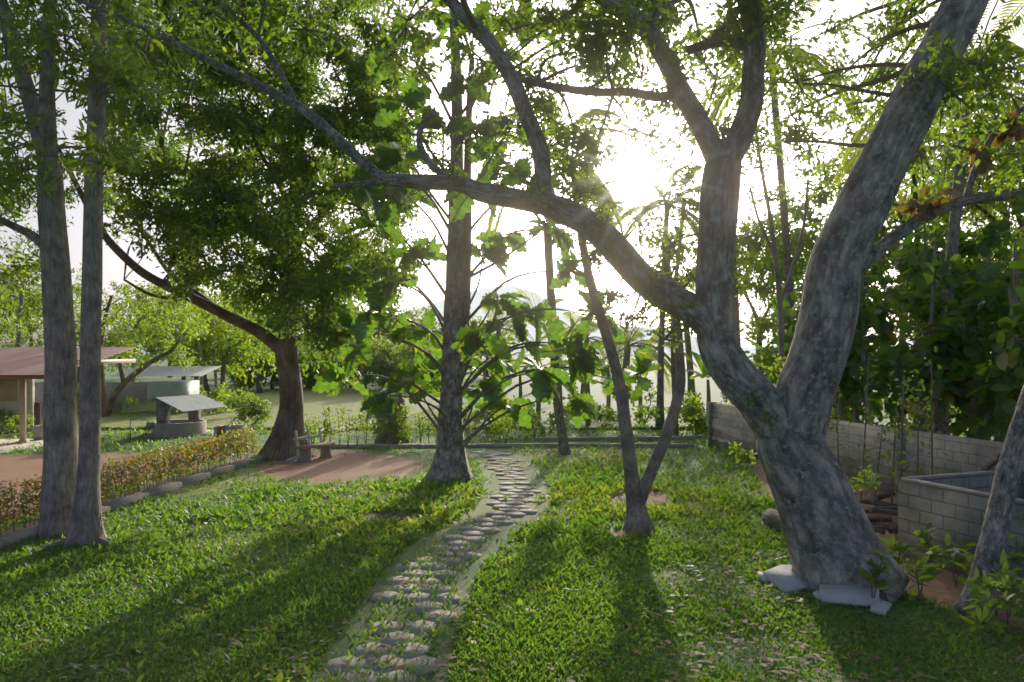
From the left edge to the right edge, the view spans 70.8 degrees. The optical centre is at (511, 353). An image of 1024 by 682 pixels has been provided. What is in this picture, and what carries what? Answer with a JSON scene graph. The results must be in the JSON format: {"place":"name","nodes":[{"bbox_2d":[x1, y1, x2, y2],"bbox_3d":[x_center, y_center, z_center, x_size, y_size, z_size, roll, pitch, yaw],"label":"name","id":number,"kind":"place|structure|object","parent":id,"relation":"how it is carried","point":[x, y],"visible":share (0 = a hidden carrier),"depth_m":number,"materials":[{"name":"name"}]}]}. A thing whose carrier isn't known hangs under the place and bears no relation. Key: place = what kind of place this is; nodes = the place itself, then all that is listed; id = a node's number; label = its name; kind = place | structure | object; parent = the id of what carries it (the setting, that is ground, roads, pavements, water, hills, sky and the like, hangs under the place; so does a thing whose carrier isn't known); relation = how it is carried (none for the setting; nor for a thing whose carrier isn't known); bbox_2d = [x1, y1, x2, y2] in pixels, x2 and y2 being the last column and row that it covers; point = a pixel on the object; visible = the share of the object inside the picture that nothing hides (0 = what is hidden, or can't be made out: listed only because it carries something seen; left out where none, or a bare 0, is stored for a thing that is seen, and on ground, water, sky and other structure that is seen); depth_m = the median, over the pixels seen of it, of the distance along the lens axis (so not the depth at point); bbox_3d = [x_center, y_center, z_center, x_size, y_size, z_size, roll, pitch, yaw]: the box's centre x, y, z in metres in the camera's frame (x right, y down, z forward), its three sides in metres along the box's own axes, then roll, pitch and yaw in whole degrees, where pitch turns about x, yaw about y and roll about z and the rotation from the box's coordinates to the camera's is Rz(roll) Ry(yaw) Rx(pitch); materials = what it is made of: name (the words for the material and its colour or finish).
{"place":"outdoors","nodes":[
{"label":"outdoors","id":0,"kind":"place"},
{"bbox_2d":[0,379,33,431],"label":"house wall","id":1,"kind":"structure","parent":0,"point":[7,406],"depth_m":29.57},
{"bbox_2d":[0,379,17,400],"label":"cloth window","id":2,"kind":"structure","parent":1,"relation":"attached to","point":[8,389],"depth_m":29.54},
{"bbox_2d":[0,347,134,374],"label":"house roof","id":3,"kind":"structure","parent":1,"relation":"on","point":[21,360],"depth_m":27.80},
{"bbox_2d":[0,359,135,378],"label":"roof fascia","id":4,"kind":"structure","parent":3,"relation":"attached to","point":[42,376],"depth_m":24.80,"materials":[{"name":"white paint"}]},
{"bbox_2d":[0,247,36,301],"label":"palm","id":5,"kind":"object","parent":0,"point":[4,249],"depth_m":47.51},
{"bbox_2d":[120,394,227,411],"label":"well roof","id":6,"kind":"structure","parent":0,"point":[183,403],"depth_m":28.44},
{"bbox_2d":[320,451,540,681],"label":"stone path","id":7,"kind":"structure","parent":0,"point":[511,506],"depth_m":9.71,"materials":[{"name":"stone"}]},
{"bbox_2d":[171,150,781,434],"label":"thin trees","id":8,"kind":"object","parent":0,"point":[695,210],"depth_m":29.05,"materials":[{"name":"plant"}]},
{"bbox_2d":[35,355,953,407],"bbox_3d":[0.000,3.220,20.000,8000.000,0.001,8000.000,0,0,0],"label":"terrain ground","id":9,"kind":"structure","parent":0,"point":[699,381],"depth_m":93.11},
{"bbox_2d":[0,239,41,346],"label":"tree","id":10,"kind":"object","parent":9,"relation":"on","point":[18,339],"depth_m":51.88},
{"bbox_2d":[0,286,41,346],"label":"tree","id":11,"kind":"object","parent":9,"relation":"on","point":[12,341],"depth_m":57.81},
{"bbox_2d":[0,261,81,381],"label":"tree","id":12,"kind":"object","parent":9,"relation":"on","point":[23,322],"depth_m":61.52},
{"bbox_2d":[23,281,158,381],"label":"tree","id":13,"kind":"object","parent":9,"relation":"on","point":[111,337],"depth_m":59.60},
{"bbox_2d":[75,280,190,381],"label":"tree","id":14,"kind":"object","parent":9,"relation":"on","point":[105,303],"depth_m":65.86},
{"bbox_2d":[141,311,174,377],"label":"tree","id":15,"kind":"object","parent":9,"relation":"on","point":[162,360],"depth_m":95.45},
{"bbox_2d":[127,280,233,379],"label":"tree","id":16,"kind":"object","parent":9,"relation":"on","point":[153,352],"depth_m":61.85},
{"bbox_2d":[159,350,216,380],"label":"tree","id":17,"kind":"object","parent":9,"relation":"on","point":[180,363],"depth_m":83.31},
{"bbox_2d":[126,275,251,394],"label":"tree","id":18,"kind":"object","parent":9,"relation":"on","point":[171,302],"depth_m":53.62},
{"bbox_2d":[166,309,277,392],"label":"tree","id":19,"kind":"object","parent":9,"relation":"on","point":[242,351],"depth_m":48.65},
{"bbox_2d":[185,294,277,392],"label":"tree","id":20,"kind":"object","parent":9,"relation":"on","point":[268,350],"depth_m":57.79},
{"bbox_2d":[333,358,372,387],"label":"tree","id":21,"kind":"object","parent":9,"relation":"on","point":[355,374],"depth_m":66.84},
{"bbox_2d":[337,309,395,378],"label":"tree","id":22,"kind":"object","parent":9,"relation":"on","point":[377,329],"depth_m":89.99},
{"bbox_2d":[354,345,409,390],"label":"tree","id":23,"kind":"object","parent":9,"relation":"on","point":[382,368],"depth_m":61.51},
{"bbox_2d":[373,300,422,347],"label":"tree","id":24,"kind":"object","parent":9,"relation":"on","point":[405,312],"depth_m":94.73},
{"bbox_2d":[380,324,428,377],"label":"tree","id":25,"kind":"object","parent":9,"relation":"on","point":[402,351],"depth_m":66.85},
{"bbox_2d":[387,301,442,350],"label":"tree","id":26,"kind":"object","parent":9,"relation":"on","point":[419,320],"visible":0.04,"depth_m":82.77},
{"bbox_2d":[434,306,485,360],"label":"tree","id":27,"kind":"object","parent":9,"relation":"on","point":[478,321],"visible":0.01,"depth_m":92.37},
{"bbox_2d":[77,388,847,436],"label":"undergrowth","id":28,"kind":"object","parent":9,"relation":"on","point":[600,417],"depth_m":27.90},
{"bbox_2d":[77,381,846,436],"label":"bushes","id":29,"kind":"object","parent":28,"relation":"attached to","point":[222,398],"visible":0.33,"depth_m":31.73,"materials":[{"name":"green plant"}]},
{"bbox_2d":[312,0,660,483],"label":"breadfruit tree","id":30,"kind":"object","parent":9,"relation":"on","point":[582,361],"depth_m":17.94,"materials":[{"name":"plant"}]},
{"bbox_2d":[469,316,518,376],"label":"tree","id":31,"kind":"object","parent":9,"relation":"on","point":[502,334],"depth_m":97.68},
{"bbox_2d":[469,291,541,374],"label":"tree","id":32,"kind":"object","parent":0,"point":[500,317],"depth_m":52.10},
{"bbox_2d":[0,387,1023,681],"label":"lawn ground","id":33,"kind":"structure","parent":0,"point":[342,465],"depth_m":15.67,"materials":[{"name":"plant"}]},
{"bbox_2d":[0,409,35,434],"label":"house shrub leaves","id":34,"kind":"object","parent":33,"relation":"on","point":[13,416],"visible":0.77,"depth_m":27.03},
{"bbox_2d":[0,439,42,453],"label":"veranda slab","id":35,"kind":"structure","parent":33,"relation":"on","point":[5,447],"depth_m":24.95,"materials":[{"name":"concrete"}]},
{"bbox_2d":[16,379,29,443],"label":"pillar","id":36,"kind":"structure","parent":35,"relation":"on","point":[22,410],"depth_m":25.30,"materials":[{"name":"paint"}]},
{"bbox_2d":[32,425,42,439],"bbox_3d":[-17.283,2.925,26.544,0.520,0.550,0.520,0,0,0],"label":"planter","id":37,"kind":"object","parent":35,"relation":"on","point":[37,430],"visible":0.43,"depth_m":26.31,"materials":[{"name":"concrete"}]},
{"bbox_2d":[34,402,40,425],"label":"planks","id":38,"kind":"object","parent":35,"relation":"on","point":[37,410],"visible":0.64,"depth_m":29.12,"materials":[{"name":"brown wood"}]},
{"bbox_2d":[0,85,73,348],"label":"tree","id":39,"kind":"object","parent":33,"relation":"on","point":[18,246],"depth_m":23.00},
{"bbox_2d":[0,71,84,330],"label":"tree","id":40,"kind":"object","parent":33,"relation":"on","point":[18,268],"depth_m":17.58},
{"bbox_2d":[34,382,146,413],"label":"building","id":41,"kind":"structure","parent":33,"relation":"on","point":[135,389],"depth_m":38.45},
{"bbox_2d":[0,0,233,549],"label":"twin tree","id":42,"kind":"object","parent":33,"relation":"on","point":[70,509],"depth_m":12.50,"materials":[{"name":"plant"}]},
{"bbox_2d":[0,425,259,534],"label":"hedge","id":43,"kind":"object","parent":33,"relation":"on","point":[155,474],"depth_m":16.71,"materials":[{"name":"plant"}]},
{"bbox_2d":[72,262,229,416],"bbox_3d":[-18.151,-0.664,37.019,9.883,7.870,6.253,0,0,24],"label":"leaning tree","id":44,"kind":"object","parent":33,"relation":"on","point":[126,341],"depth_m":36.41,"materials":[{"name":"plant"}]},
{"bbox_2d":[147,380,198,413],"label":"building","id":45,"kind":"structure","parent":33,"relation":"on","point":[167,388],"depth_m":38.20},
{"bbox_2d":[112,366,221,375],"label":"shed roof","id":46,"kind":"structure","parent":45,"relation":"attached to","point":[169,371],"depth_m":41.43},
{"bbox_2d":[121,398,225,438],"bbox_3d":[-13.646,2.451,28.357,3.212,1.502,3.170,0,0,20],"label":"well frame","id":47,"kind":"object","parent":33,"relation":"on","point":[150,424],"visible":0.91,"depth_m":27.09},
{"bbox_2d":[141,419,213,437],"bbox_3d":[-13.258,2.950,28.696,2.700,0.500,2.700,0,0,0],"label":"well ring","id":48,"kind":"object","parent":33,"relation":"on","point":[174,428],"visible":0.84,"depth_m":27.88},
{"bbox_2d":[156,400,200,423],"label":"well pillars","id":49,"kind":"structure","parent":48,"relation":"on","point":[162,412],"depth_m":27.83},
{"bbox_2d":[214,425,246,437],"bbox_3d":[-10.815,2.990,27.692,0.990,0.420,0.750,0,0,0],"label":"tank","id":50,"kind":"object","parent":33,"relation":"on","point":[231,427],"visible":0.43,"depth_m":27.32,"materials":[{"name":"concrete"}]},
{"bbox_2d":[217,426,225,435],"bbox_3d":[-11.035,2.942,27.360,0.280,0.375,0.125,0,0,0],"label":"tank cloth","id":51,"kind":"object","parent":50,"relation":"attached to","point":[220,429],"visible":0.82,"depth_m":27.30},
{"bbox_2d":[219,347,277,390],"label":"tree","id":52,"kind":"object","parent":33,"relation":"on","point":[238,382],"depth_m":62.06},
{"bbox_2d":[225,387,273,433],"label":"dark bush leaves","id":53,"kind":"object","parent":33,"relation":"on","point":[260,411],"visible":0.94,"depth_m":27.88,"materials":[{"name":"green plant"}]},
{"bbox_2d":[56,0,455,460],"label":"tree","id":54,"kind":"object","parent":33,"relation":"on","point":[187,262],"depth_m":19.38,"materials":[{"name":"plant"}]},
{"bbox_2d":[64,0,439,333],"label":"tree leaves","id":55,"kind":"object","parent":54,"relation":"attached to","point":[373,110],"visible":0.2,"depth_m":19.42,"materials":[{"name":"plant"}]},
{"bbox_2d":[242,344,309,389],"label":"tree","id":56,"kind":"object","parent":33,"relation":"on","point":[275,381],"depth_m":63.74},
{"bbox_2d":[283,456,296,463],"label":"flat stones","id":57,"kind":"object","parent":33,"relation":"on","point":[293,459],"visible":0.56,"depth_m":21.02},
{"bbox_2d":[271,346,328,385],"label":"tree","id":58,"kind":"object","parent":33,"relation":"on","point":[306,372],"visible":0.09,"depth_m":63.61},
{"bbox_2d":[293,427,323,460],"bbox_3d":[-6.154,2.747,21.854,0.183,0.915,1.256,0,0,28],"label":"bench back","id":59,"kind":"object","parent":33,"relation":"on","point":[308,437],"visible":0.81,"depth_m":21.81,"materials":[{"name":"paint"}]},
{"bbox_2d":[298,445,331,462],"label":"bench legs","id":60,"kind":"object","parent":33,"relation":"on","point":[305,454],"visible":0.89,"depth_m":21.36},
{"bbox_2d":[294,442,334,449],"bbox_3d":[-5.941,2.780,21.736,0.360,0.070,1.350,0,0,28],"label":"bench seat","id":61,"kind":"object","parent":60,"relation":"on","point":[311,446],"visible":1,"depth_m":21.53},
{"bbox_2d":[302,350,333,387],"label":"tree","id":62,"kind":"object","parent":33,"relation":"on","point":[316,372],"visible":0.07,"depth_m":65.82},
{"bbox_2d":[307,346,347,388],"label":"tree","id":63,"kind":"object","parent":33,"relation":"on","point":[311,376],"visible":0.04,"depth_m":64.93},
{"bbox_2d":[0,426,705,548],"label":"kerbs","id":64,"kind":"structure","parent":33,"relation":"on","point":[6,540],"depth_m":21.27,"materials":[{"name":"concrete"}]},
{"bbox_2d":[331,332,402,389],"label":"tree","id":65,"kind":"object","parent":33,"relation":"on","point":[381,342],"depth_m":62.03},
{"bbox_2d":[376,393,409,443],"bbox_3d":[-4.266,2.173,25.606,1.261,2.122,0.666,0,0,0],"label":"bush","id":66,"kind":"object","parent":33,"relation":"on","point":[389,437],"visible":0.29,"depth_m":25.37,"materials":[{"name":"green plant"}]},
{"bbox_2d":[388,342,433,390],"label":"tree","id":67,"kind":"object","parent":33,"relation":"on","point":[410,349],"visible":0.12,"depth_m":62.19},
{"bbox_2d":[400,338,437,383],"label":"field edge","id":68,"kind":"object","parent":33,"relation":"on","point":[427,344],"visible":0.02,"depth_m":64.84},
{"bbox_2d":[471,357,489,379],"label":"tree","id":69,"kind":"object","parent":33,"relation":"on","point":[478,360],"depth_m":37.95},
{"bbox_2d":[471,337,526,391],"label":"tree","id":70,"kind":"object","parent":33,"relation":"on","point":[510,366],"depth_m":31.71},
{"bbox_2d":[0,357,1010,623],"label":"shrub stems","id":71,"kind":"object","parent":33,"relation":"on","point":[838,461],"visible":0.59,"depth_m":14.75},
{"bbox_2d":[304,402,513,442],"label":"shrub leaves","id":72,"kind":"object","parent":71,"relation":"attached to","point":[327,425],"visible":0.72,"depth_m":24.67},
{"bbox_2d":[0,424,1023,681],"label":"grass","id":73,"kind":"structure","parent":33,"relation":"on","point":[526,668],"depth_m":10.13,"materials":[{"name":"plant"}]},
{"bbox_2d":[0,448,1023,681],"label":"lawn weeds","id":74,"kind":"object","parent":33,"relation":"on","point":[166,655],"visible":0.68,"depth_m":7.68,"materials":[{"name":"green plant"}]},
{"bbox_2d":[0,447,1023,681],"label":"fallen leaves","id":75,"kind":"object","parent":33,"relation":"on","point":[738,640],"visible":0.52,"depth_m":7.87,"materials":[{"name":"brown plant"}]},
{"bbox_2d":[505,358,543,397],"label":"palm tree","id":76,"kind":"object","parent":33,"relation":"on","point":[526,368],"depth_m":35.92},
{"bbox_2d":[505,357,561,420],"bbox_3d":[0.792,1.665,32.954,3.174,3.096,3.458,0,0,0],"label":"banana","id":77,"kind":"object","parent":33,"relation":"on","point":[530,363],"depth_m":32.94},
{"bbox_2d":[502,279,579,389],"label":"palm","id":78,"kind":"object","parent":33,"relation":"on","point":[559,300],"depth_m":59.23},
{"bbox_2d":[74,0,1023,602],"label":"tree","id":79,"kind":"object","parent":33,"relation":"on","point":[832,538],"depth_m":9.84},
{"bbox_2d":[433,137,881,491],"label":"leaning tree sprouts","id":80,"kind":"object","parent":79,"relation":"attached to","point":[610,298],"visible":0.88,"depth_m":9.91,"materials":[{"name":"green plant"}]},
{"bbox_2d":[893,111,1023,222],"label":"bromeliad","id":81,"kind":"object","parent":79,"relation":"attached to","point":[982,168],"visible":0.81,"depth_m":9.81,"materials":[{"name":"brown plant"}]},
{"bbox_2d":[445,15,654,454],"bbox_3d":[1.341,-3.174,22.856,7.388,12.846,7.178,0,0,0],"label":"palm tree","id":82,"kind":"object","parent":33,"relation":"on","point":[579,118],"depth_m":22.87,"materials":[{"name":"plant"}]},
{"bbox_2d":[492,40,648,259],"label":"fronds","id":83,"kind":"object","parent":82,"relation":"attached to","point":[552,144],"visible":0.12,"depth_m":23.07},
{"bbox_2d":[548,356,608,425],"bbox_3d":[3.145,1.620,31.873,3.536,3.186,2.944,0,0,0],"label":"banana","id":84,"kind":"object","parent":33,"relation":"on","point":[593,380],"depth_m":31.95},
{"bbox_2d":[541,300,641,393],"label":"palm","id":85,"kind":"object","parent":33,"relation":"on","point":[602,352],"depth_m":45.92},
{"bbox_2d":[594,355,633,410],"bbox_3d":[5.246,1.635,36.957,2.348,3.157,3.529,0,0,0],"label":"banana","id":86,"kind":"object","parent":33,"relation":"on","point":[604,373],"depth_m":36.89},
{"bbox_2d":[547,113,697,532],"bbox_3d":[1.962,-0.552,13.088,3.152,7.628,2.319,0,0,0],"label":"tree","id":87,"kind":"object","parent":33,"relation":"on","point":[637,492],"depth_m":12.96,"materials":[{"name":"plant"}]},
{"bbox_2d":[560,292,696,415],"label":"palm","id":88,"kind":"object","parent":33,"relation":"on","point":[637,335],"depth_m":35.89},
{"bbox_2d":[631,348,670,410],"bbox_3d":[7.123,1.442,37.979,3.171,3.543,2.760,0,0,-42],"label":"banana","id":89,"kind":"object","parent":33,"relation":"on","point":[643,375],"depth_m":37.96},
{"bbox_2d":[613,135,702,429],"bbox_3d":[6.752,-2.804,30.835,5.974,12.042,6.103,0,0,0],"label":"palm","id":90,"kind":"object","parent":33,"relation":"on","point":[643,176],"depth_m":30.34,"materials":[{"name":"plant"}]},
{"bbox_2d":[613,277,756,396],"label":"palm","id":91,"kind":"object","parent":33,"relation":"on","point":[689,364],"depth_m":39.89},
{"bbox_2d":[686,351,710,413],"bbox_3d":[9.259,1.543,33.111,2.686,3.339,3.126,0,0,33],"label":"banana","id":92,"kind":"object","parent":33,"relation":"on","point":[702,367],"depth_m":32.99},
{"bbox_2d":[660,195,794,344],"bbox_3d":[9.575,-1.791,33.228,6.465,10.017,6.586,0,0,0],"label":"palm","id":93,"kind":"object","parent":33,"relation":"on","point":[748,244],"depth_m":32.90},
{"bbox_2d":[686,212,808,354],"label":"tree","id":94,"kind":"object","parent":33,"relation":"on","point":[751,322],"depth_m":41.69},
{"bbox_2d":[742,337,776,378],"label":"palm tree","id":95,"kind":"object","parent":33,"relation":"on","point":[756,345],"visible":0.11,"depth_m":30.88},
{"bbox_2d":[757,565,891,615],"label":"broken slabs","id":96,"kind":"object","parent":33,"relation":"on","point":[785,578],"depth_m":9.24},
{"bbox_2d":[735,137,980,334],"bbox_3d":[14.834,-3.028,32.706,11.074,12.505,10.624,0,0,0],"label":"tree","id":97,"kind":"object","parent":33,"relation":"on","point":[753,238],"depth_m":31.98,"materials":[{"name":"plant"}]},
{"bbox_2d":[707,402,1023,579],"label":"block walls","id":98,"kind":"structure","parent":33,"relation":"on","point":[956,516],"depth_m":14.29,"materials":[{"name":"concrete"}]},
{"bbox_2d":[901,468,1023,504],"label":"wall coping","id":99,"kind":"object","parent":98,"relation":"on","point":[917,479],"visible":0.86,"depth_m":11.23,"materials":[{"name":"concrete"}]},
{"bbox_2d":[730,257,1001,440],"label":"thicket leaves","id":100,"kind":"object","parent":33,"relation":"on","point":[756,358],"visible":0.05,"depth_m":22.05,"materials":[{"name":"green plant"}]},
{"bbox_2d":[762,453,1000,534],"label":"logs and wood pile","id":101,"kind":"object","parent":33,"relation":"on","point":[770,518],"visible":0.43,"depth_m":13.05,"materials":[{"name":"brown wood"}]},
{"bbox_2d":[829,346,948,494],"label":"wall sapling leaves","id":102,"kind":"object","parent":33,"relation":"on","point":[905,440],"visible":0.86,"depth_m":14.17,"materials":[{"name":"green plant"}]},
{"bbox_2d":[756,83,1023,431],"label":"tree","id":103,"kind":"object","parent":33,"relation":"on","point":[808,240],"depth_m":26.74,"materials":[{"name":"plant"}]},
{"bbox_2d":[764,203,1023,442],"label":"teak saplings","id":104,"kind":"object","parent":33,"relation":"on","point":[949,337],"depth_m":18.58,"materials":[{"name":"plant"}]},
{"bbox_2d":[801,270,998,436],"bbox_3d":[14.271,-0.077,24.179,8.141,6.498,10.725,0,0,26],"label":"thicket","id":105,"kind":"object","parent":33,"relation":"on","point":[877,402],"depth_m":22.30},
{"bbox_2d":[827,100,997,405],"bbox_3d":[18.858,-4.328,34.061,7.834,15.100,8.037,0,0,0],"label":"tree","id":106,"kind":"object","parent":33,"relation":"on","point":[835,156],"depth_m":33.91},
{"bbox_2d":[858,523,1023,608],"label":"young plant leaves","id":107,"kind":"object","parent":33,"relation":"on","point":[932,570],"visible":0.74,"depth_m":9.37,"materials":[{"name":"green plant"}]},
{"bbox_2d":[866,90,1023,323],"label":"tree","id":108,"kind":"object","parent":33,"relation":"on","point":[930,233],"depth_m":23.67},
{"bbox_2d":[885,146,1022,286],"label":"tree","id":109,"kind":"object","parent":33,"relation":"on","point":[985,219],"depth_m":37.11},
{"bbox_2d":[920,116,1023,287],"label":"tree","id":110,"kind":"object","parent":33,"relation":"on","point":[987,187],"depth_m":21.31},
{"bbox_2d":[920,148,1023,262],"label":"tree","id":111,"kind":"object","parent":33,"relation":"on","point":[998,218],"depth_m":31.73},
{"bbox_2d":[934,518,1023,643],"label":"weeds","id":112,"kind":"object","parent":33,"relation":"on","point":[983,610],"depth_m":8.00,"materials":[{"name":"plant"}]},
{"bbox_2d":[954,385,1023,617],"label":"tree","id":113,"kind":"object","parent":33,"relation":"on","point":[993,537],"visible":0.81,"depth_m":8.81,"materials":[{"name":"grey plant"}]},
{"bbox_2d":[0,0,1023,346],"label":"sky","id":114,"kind":"structure","parent":0,"point":[629,187],"materials":[{"name":"white"}]},
{"bbox_2d":[109,285,990,354],"bbox_3d":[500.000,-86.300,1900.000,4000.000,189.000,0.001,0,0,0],"label":"distant hill","id":115,"kind":"structure","parent":0,"point":[475,303],"depth_m":1900.00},
{"bbox_2d":[678,0,862,318],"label":"palm","id":116,"kind":"object","parent":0,"point":[814,57],"depth_m":28.05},
{"bbox_2d":[724,63,827,372],"bbox_3d":[4.948,-2.398,13.917,1.857,6.596,3.407,0,0,32],"label":"tree","id":117,"kind":"object","parent":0,"point":[780,293],"depth_m":13.96,"materials":[{"name":"plant"}]},
{"bbox_2d":[833,0,1023,434],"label":"tree","id":118,"kind":"object","parent":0,"point":[1017,48],"depth_m":19.66,"materials":[{"name":"plant"}]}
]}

